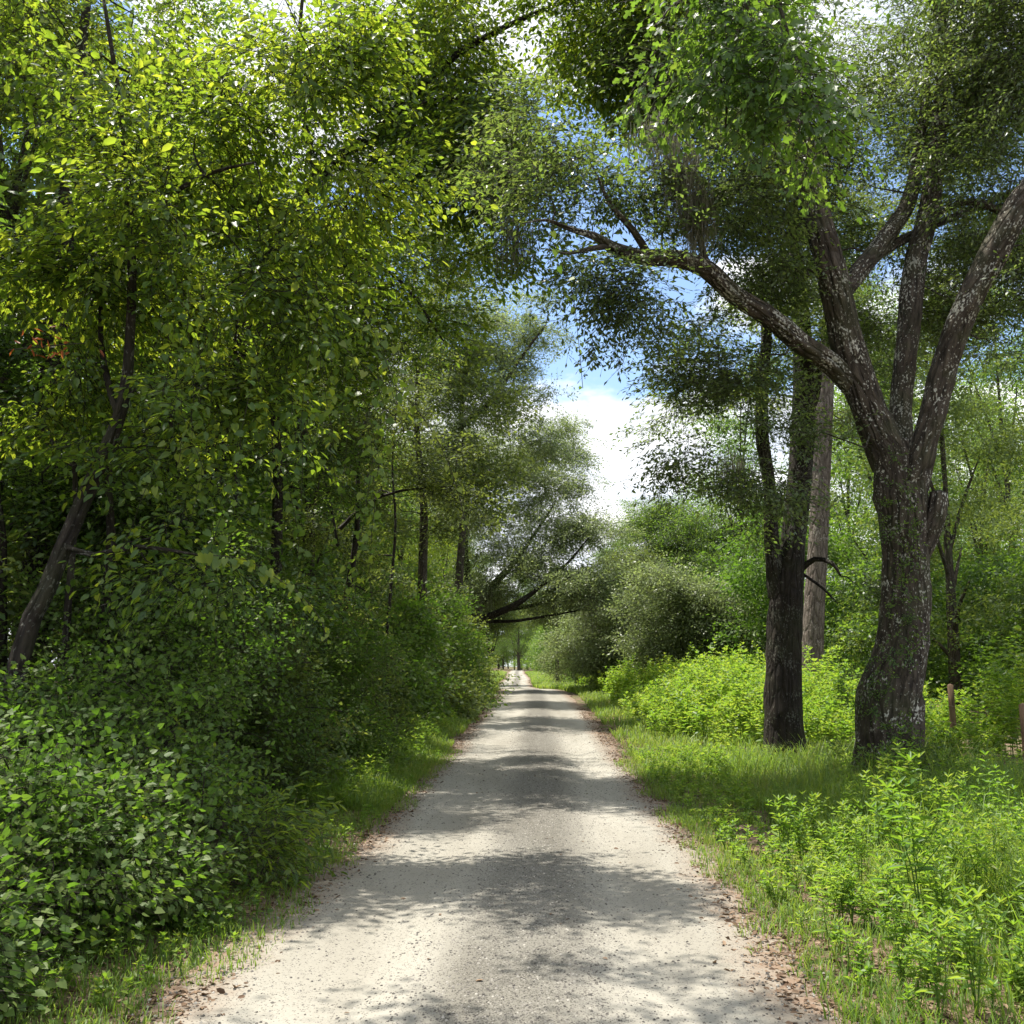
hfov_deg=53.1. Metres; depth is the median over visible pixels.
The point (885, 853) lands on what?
weed plant
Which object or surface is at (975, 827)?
weed plant
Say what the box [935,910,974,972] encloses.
weed plant
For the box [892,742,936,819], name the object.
weed plant
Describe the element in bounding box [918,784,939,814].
weed plant
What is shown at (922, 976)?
weed plant
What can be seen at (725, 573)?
forest tree
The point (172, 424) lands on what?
sapling
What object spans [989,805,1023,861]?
weed plant
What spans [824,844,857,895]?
weed plant
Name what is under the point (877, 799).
weed plant
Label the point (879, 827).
weed plant
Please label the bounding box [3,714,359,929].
shrub
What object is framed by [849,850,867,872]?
weed plant
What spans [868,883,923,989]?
weed plant
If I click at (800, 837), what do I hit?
weed plant
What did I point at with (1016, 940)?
weed plant
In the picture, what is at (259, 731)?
hedge shrub
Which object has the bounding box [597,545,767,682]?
bushy oak
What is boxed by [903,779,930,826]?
weed plant
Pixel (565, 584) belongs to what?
live oak
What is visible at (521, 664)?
forest tree
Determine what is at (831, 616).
forest tree
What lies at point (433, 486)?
understory tree
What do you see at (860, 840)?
weed plant
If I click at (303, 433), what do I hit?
forest tree
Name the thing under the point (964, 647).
forest tree
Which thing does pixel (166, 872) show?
vine thicket
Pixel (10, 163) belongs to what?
forest tree
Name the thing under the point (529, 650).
forest tree
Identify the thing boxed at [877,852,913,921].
weed plant
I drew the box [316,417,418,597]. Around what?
forest tree
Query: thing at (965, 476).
forest tree
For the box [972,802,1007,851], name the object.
weed plant
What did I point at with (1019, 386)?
forest tree
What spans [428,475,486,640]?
forest tree
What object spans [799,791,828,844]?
weed plant
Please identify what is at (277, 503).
understory tree
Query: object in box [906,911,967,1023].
weed plant
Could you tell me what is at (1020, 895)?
weed plant
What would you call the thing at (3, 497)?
forest tree
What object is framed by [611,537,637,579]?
forest tree
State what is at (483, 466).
tall tree
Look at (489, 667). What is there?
hedge shrub
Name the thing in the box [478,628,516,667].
forest tree
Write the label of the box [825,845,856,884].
weed plant
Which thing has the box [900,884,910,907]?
weed plant
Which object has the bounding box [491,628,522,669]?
forest tree
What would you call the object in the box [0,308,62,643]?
forest tree
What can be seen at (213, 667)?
vine thicket
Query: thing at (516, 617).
forest tree
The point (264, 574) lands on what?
hanging vine
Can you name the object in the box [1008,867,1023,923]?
weed plant
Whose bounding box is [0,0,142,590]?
forest tree
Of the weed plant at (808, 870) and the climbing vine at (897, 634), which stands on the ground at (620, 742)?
the weed plant at (808, 870)
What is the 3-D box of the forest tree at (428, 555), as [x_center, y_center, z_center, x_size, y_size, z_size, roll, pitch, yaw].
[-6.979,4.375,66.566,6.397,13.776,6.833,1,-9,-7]
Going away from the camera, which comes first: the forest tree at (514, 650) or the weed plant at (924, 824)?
the weed plant at (924, 824)
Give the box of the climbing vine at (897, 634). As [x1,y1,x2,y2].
[825,445,953,774]
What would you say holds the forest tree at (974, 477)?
on the ground at (620, 742)
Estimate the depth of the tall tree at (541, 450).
37.03 m
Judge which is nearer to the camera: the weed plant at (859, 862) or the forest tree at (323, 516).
the weed plant at (859, 862)
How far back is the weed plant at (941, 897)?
6.29 m
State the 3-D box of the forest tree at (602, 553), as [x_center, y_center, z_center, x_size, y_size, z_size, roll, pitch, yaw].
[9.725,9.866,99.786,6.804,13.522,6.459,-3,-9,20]
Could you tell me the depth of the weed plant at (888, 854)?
8.22 m
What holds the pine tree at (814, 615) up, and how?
on the ground at (620, 742)
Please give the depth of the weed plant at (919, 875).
6.65 m
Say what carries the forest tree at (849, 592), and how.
on the ground at (620, 742)
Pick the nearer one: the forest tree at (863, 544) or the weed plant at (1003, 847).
the weed plant at (1003, 847)
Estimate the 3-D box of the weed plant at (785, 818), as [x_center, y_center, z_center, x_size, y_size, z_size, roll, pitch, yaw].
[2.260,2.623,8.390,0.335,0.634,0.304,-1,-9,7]
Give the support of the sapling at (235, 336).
on the ground at (620, 742)
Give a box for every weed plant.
[719,795,731,816]
[765,792,808,863]
[777,839,800,881]
[787,814,813,860]
[798,855,818,890]
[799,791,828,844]
[805,819,849,889]
[806,856,846,963]
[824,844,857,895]
[824,861,855,922]
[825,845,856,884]
[827,864,852,899]
[829,798,862,859]
[829,866,848,907]
[836,848,863,894]
[836,866,861,918]
[839,815,875,883]
[840,781,862,822]
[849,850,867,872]
[852,888,873,928]
[856,880,878,921]
[858,770,904,852]
[865,751,970,952]
[866,860,902,924]
[867,785,897,836]
[868,809,894,846]
[868,843,895,878]
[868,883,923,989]
[872,753,908,830]
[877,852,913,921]
[879,724,921,796]
[880,848,896,869]
[885,903,904,939]
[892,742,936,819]
[895,795,923,851]
[896,934,933,1010]
[898,814,924,848]
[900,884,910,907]
[901,772,925,810]
[901,805,954,901]
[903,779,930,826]
[904,813,946,867]
[906,850,949,915]
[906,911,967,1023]
[907,898,948,948]
[917,849,960,928]
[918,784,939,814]
[926,770,967,838]
[927,809,972,886]
[933,826,966,881]
[934,762,955,793]
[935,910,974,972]
[937,881,1006,1016]
[943,808,994,918]
[950,841,975,885]
[957,749,1012,833]
[964,817,1003,909]
[966,817,1009,910]
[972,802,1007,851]
[972,891,1013,952]
[978,812,1020,882]
[982,900,1005,933]
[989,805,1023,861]
[992,911,1023,995]
[1002,855,1023,917]
[1003,784,1023,840]
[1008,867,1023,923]
[1009,858,1023,912]
[1011,802,1023,862]
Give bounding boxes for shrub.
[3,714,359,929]
[8,542,378,800]
[200,526,434,773]
[285,535,471,733]
[287,566,431,743]
[322,556,497,722]
[373,557,511,709]
[433,581,522,697]
[835,720,977,782]
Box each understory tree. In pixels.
[0,300,181,681]
[0,406,379,718]
[109,202,485,659]
[255,299,517,728]
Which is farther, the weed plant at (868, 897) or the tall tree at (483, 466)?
the tall tree at (483, 466)
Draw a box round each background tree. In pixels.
[474,576,530,680]
[493,604,541,670]
[515,587,587,681]
[607,486,727,570]
[642,501,784,582]
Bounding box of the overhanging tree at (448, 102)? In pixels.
[60,0,753,589]
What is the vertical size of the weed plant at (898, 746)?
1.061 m
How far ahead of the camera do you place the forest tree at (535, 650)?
152.82 m
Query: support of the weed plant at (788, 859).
on the ground at (620, 742)
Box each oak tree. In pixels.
[0,0,284,695]
[604,180,940,754]
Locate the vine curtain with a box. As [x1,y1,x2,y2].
[74,206,431,615]
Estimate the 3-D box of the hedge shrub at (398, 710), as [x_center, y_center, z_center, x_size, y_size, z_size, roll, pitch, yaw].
[-3.690,3.007,19.751,4.560,3.858,5.822,6,-10,-33]
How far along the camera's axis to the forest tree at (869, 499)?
52.28 m
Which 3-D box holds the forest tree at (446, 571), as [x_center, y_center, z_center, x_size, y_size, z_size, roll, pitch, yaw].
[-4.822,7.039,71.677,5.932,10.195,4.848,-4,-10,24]
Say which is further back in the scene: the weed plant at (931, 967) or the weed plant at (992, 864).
the weed plant at (992, 864)
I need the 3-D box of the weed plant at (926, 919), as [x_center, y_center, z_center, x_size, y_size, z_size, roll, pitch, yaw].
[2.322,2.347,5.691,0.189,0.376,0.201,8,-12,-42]
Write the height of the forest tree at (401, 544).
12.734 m
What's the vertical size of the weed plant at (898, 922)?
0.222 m
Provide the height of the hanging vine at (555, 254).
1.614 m
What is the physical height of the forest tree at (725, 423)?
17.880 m
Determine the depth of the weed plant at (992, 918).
6.07 m
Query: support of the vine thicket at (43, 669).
on the ground at (620, 742)
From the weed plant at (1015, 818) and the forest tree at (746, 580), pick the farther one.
the forest tree at (746, 580)
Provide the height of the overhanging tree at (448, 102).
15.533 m
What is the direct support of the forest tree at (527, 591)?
on the ground at (620, 742)
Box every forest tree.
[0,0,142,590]
[0,0,295,653]
[0,1,234,690]
[0,111,67,620]
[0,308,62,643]
[1,2,101,572]
[2,36,333,660]
[3,135,36,580]
[5,157,111,534]
[16,127,336,656]
[28,0,320,720]
[51,323,347,673]
[209,244,415,622]
[218,216,423,611]
[232,418,333,529]
[246,381,374,584]
[251,483,339,596]
[260,326,454,624]
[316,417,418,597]
[320,379,417,597]
[362,405,453,593]
[377,455,426,583]
[387,432,449,568]
[388,437,452,595]
[389,457,457,587]
[391,527,449,589]
[397,487,447,578]
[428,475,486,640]
[428,555,482,643]
[432,512,500,625]
[439,536,478,636]
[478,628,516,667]
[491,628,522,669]
[497,632,522,669]
[499,562,540,669]
[507,639,536,669]
[514,568,543,665]
[522,625,563,672]
[525,634,547,671]
[533,629,565,670]
[561,662,579,681]
[591,545,625,571]
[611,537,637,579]
[655,518,706,564]
[671,350,789,583]
[692,498,874,687]
[700,547,763,596]
[711,558,867,692]
[760,376,885,666]
[762,539,983,705]
[764,479,871,653]
[785,274,987,664]
[803,567,874,673]
[804,300,993,641]
[809,279,1023,712]
[809,501,855,641]
[830,389,973,632]
[861,539,1008,706]
[867,371,1023,659]
[926,525,1023,711]
[926,555,1023,714]
[934,391,1023,646]
[936,286,1023,606]
[947,410,1023,564]
[949,437,1023,572]
[958,395,1023,649]
[960,525,1023,724]
[961,330,1023,563]
[981,497,1023,538]
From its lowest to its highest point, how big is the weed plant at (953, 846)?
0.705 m
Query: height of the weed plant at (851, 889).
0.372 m
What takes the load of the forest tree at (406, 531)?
on the ground at (620, 742)
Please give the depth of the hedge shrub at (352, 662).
15.80 m
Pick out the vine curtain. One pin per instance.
(167, 328)
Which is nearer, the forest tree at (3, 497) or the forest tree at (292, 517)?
the forest tree at (3, 497)
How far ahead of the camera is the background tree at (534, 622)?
90.97 m
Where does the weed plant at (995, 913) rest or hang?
on the ground at (620, 742)
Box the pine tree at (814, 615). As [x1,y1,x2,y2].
[694,155,921,726]
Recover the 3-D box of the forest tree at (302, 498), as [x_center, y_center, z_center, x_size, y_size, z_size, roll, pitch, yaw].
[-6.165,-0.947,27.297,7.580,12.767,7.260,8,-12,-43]
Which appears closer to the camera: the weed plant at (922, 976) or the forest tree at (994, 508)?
the weed plant at (922, 976)
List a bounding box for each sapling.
[0,311,206,718]
[84,333,246,723]
[133,277,357,611]
[310,401,445,718]
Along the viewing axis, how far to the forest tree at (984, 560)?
32.29 m
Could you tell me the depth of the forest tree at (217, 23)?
24.21 m
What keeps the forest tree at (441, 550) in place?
on the ground at (620, 742)
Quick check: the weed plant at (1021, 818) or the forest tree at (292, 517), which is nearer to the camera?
the weed plant at (1021, 818)
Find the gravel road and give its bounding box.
[130,669,850,1023]
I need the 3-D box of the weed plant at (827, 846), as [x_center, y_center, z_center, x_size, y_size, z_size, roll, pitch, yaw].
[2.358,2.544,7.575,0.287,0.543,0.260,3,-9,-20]
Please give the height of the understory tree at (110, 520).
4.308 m
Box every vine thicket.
[0,501,378,818]
[0,626,302,891]
[0,640,145,816]
[0,700,184,996]
[0,703,273,983]
[0,792,95,1023]
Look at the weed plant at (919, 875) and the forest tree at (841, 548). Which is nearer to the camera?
the weed plant at (919, 875)
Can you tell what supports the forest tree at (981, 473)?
on the ground at (620, 742)
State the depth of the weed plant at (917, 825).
9.25 m
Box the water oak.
[601,0,992,224]
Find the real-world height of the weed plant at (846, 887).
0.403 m
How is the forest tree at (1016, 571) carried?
on the ground at (620, 742)
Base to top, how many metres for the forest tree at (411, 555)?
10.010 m
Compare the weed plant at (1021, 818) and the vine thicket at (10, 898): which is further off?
the weed plant at (1021, 818)
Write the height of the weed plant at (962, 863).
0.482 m
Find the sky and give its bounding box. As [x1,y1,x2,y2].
[0,0,1023,666]
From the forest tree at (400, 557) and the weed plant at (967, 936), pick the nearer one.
the weed plant at (967, 936)
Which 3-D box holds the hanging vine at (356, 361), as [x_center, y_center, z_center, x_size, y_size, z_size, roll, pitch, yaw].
[-0.924,-0.612,8.688,1.172,1.765,0.118,0,-9,0]
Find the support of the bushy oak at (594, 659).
on the ground at (620, 742)
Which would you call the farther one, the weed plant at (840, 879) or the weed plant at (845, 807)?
the weed plant at (845, 807)
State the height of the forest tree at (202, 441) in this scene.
16.172 m
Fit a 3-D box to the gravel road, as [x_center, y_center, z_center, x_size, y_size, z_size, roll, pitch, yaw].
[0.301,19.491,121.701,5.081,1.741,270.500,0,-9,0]
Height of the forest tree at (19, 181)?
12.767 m
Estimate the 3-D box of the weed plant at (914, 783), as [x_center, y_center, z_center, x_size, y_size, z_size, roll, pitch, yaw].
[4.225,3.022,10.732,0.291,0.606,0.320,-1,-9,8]
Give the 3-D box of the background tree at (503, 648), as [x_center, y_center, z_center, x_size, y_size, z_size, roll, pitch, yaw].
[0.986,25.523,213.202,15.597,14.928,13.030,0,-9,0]
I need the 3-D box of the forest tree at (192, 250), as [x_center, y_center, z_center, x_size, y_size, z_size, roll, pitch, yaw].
[-6.029,-2.351,17.469,5.767,12.726,5.278,4,-9,-22]
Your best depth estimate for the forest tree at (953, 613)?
29.11 m
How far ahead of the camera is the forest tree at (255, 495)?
22.42 m
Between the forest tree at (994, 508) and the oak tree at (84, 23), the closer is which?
the oak tree at (84, 23)
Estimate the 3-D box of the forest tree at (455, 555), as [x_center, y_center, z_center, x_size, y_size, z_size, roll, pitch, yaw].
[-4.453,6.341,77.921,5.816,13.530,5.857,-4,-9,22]
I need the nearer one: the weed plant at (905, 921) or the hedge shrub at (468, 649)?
the weed plant at (905, 921)
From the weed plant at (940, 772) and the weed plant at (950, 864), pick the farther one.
the weed plant at (940, 772)
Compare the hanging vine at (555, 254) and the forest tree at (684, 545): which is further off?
the forest tree at (684, 545)
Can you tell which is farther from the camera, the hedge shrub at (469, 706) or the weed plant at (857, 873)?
the hedge shrub at (469, 706)
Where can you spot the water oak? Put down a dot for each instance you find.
(729, 57)
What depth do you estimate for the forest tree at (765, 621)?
37.10 m
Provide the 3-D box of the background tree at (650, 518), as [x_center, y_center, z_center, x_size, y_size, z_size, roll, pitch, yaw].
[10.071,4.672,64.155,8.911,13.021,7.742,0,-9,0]
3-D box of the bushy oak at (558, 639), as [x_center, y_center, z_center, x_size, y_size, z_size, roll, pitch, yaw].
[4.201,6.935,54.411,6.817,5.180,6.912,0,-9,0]
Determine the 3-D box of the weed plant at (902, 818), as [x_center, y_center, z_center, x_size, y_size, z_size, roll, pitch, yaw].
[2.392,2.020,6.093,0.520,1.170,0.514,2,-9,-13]
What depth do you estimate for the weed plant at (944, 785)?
9.40 m
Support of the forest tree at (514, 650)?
on the ground at (620, 742)
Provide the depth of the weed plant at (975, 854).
6.66 m
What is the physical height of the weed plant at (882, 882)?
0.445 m
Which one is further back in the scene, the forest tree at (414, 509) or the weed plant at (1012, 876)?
the forest tree at (414, 509)
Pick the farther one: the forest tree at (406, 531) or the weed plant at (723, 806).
the forest tree at (406, 531)
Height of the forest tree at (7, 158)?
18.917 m
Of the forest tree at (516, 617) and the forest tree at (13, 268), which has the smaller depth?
the forest tree at (13, 268)
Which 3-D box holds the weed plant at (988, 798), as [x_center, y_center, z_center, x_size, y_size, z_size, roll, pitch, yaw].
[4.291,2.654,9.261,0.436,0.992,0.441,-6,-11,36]
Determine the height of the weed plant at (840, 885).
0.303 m
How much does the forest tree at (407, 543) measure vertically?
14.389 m
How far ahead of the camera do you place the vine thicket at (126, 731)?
7.79 m
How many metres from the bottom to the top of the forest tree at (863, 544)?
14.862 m
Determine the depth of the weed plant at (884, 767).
9.97 m
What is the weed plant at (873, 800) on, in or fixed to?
on the ground at (620, 742)
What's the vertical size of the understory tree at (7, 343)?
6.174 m
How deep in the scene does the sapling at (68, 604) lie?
10.70 m
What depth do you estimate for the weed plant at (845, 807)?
8.97 m
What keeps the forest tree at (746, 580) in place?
on the ground at (620, 742)
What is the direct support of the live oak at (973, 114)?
on the ground at (620, 742)
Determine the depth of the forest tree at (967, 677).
29.07 m
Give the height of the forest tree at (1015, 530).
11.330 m
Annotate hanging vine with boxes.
[195,552,330,643]
[338,340,470,541]
[546,230,583,389]
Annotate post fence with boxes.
[831,684,1023,768]
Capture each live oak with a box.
[398,405,647,647]
[415,0,1023,781]
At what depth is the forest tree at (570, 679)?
82.94 m
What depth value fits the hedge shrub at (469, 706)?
27.69 m
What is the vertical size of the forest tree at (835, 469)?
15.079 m
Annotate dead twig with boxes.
[8,326,103,358]
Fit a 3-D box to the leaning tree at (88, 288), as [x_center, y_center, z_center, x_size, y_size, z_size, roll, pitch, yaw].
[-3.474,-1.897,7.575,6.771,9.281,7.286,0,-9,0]
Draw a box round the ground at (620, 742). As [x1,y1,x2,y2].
[0,666,1023,1023]
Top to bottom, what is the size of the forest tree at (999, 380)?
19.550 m
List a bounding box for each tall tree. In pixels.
[331,197,553,693]
[374,253,584,648]
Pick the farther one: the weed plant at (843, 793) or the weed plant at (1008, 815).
the weed plant at (843, 793)
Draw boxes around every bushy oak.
[530,605,613,685]
[562,590,689,691]
[581,537,696,614]
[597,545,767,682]
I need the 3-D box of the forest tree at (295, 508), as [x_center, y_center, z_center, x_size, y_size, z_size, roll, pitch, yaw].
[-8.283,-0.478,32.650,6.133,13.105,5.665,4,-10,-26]
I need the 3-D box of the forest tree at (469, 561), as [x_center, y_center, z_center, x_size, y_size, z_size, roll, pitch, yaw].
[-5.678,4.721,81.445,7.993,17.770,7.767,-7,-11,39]
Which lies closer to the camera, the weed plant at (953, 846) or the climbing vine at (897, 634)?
the weed plant at (953, 846)
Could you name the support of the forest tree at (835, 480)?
on the ground at (620, 742)
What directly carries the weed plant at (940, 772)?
on the ground at (620, 742)
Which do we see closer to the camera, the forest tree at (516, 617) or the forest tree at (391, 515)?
the forest tree at (391, 515)
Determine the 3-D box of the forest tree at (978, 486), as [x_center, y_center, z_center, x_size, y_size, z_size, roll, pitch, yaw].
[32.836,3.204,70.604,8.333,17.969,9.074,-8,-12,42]
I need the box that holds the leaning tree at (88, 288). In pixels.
[0,0,501,789]
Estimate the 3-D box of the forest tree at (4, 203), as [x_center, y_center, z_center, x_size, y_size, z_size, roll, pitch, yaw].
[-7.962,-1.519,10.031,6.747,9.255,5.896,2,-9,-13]
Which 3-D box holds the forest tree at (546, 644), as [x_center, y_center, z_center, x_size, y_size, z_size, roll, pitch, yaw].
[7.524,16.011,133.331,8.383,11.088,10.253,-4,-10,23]
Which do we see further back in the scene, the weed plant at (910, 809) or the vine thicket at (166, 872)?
the weed plant at (910, 809)
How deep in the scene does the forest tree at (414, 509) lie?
70.76 m
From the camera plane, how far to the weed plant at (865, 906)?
6.39 m
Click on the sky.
(600, 402)
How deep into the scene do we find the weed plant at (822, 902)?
5.66 m
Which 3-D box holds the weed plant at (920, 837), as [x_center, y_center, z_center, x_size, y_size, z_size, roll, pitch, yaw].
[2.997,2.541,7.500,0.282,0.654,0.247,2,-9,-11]
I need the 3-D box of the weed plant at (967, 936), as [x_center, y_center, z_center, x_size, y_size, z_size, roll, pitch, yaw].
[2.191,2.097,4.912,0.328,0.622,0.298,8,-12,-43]
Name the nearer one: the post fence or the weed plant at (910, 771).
the weed plant at (910, 771)
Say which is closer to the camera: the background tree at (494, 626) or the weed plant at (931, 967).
the weed plant at (931, 967)
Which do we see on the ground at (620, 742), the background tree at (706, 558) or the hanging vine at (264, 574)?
the background tree at (706, 558)
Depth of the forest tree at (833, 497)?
63.95 m
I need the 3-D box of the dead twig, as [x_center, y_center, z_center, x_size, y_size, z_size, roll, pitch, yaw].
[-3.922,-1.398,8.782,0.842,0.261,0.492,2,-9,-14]
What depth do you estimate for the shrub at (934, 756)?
13.28 m
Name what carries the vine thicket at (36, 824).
on the ground at (620, 742)
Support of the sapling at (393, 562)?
on the ground at (620, 742)
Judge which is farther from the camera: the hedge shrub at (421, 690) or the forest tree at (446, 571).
the forest tree at (446, 571)
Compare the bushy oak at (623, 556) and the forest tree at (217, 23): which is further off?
the bushy oak at (623, 556)
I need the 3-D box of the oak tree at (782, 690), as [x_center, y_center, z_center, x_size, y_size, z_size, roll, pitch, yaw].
[5.316,-0.946,19.479,5.364,11.190,6.626,-6,-11,35]

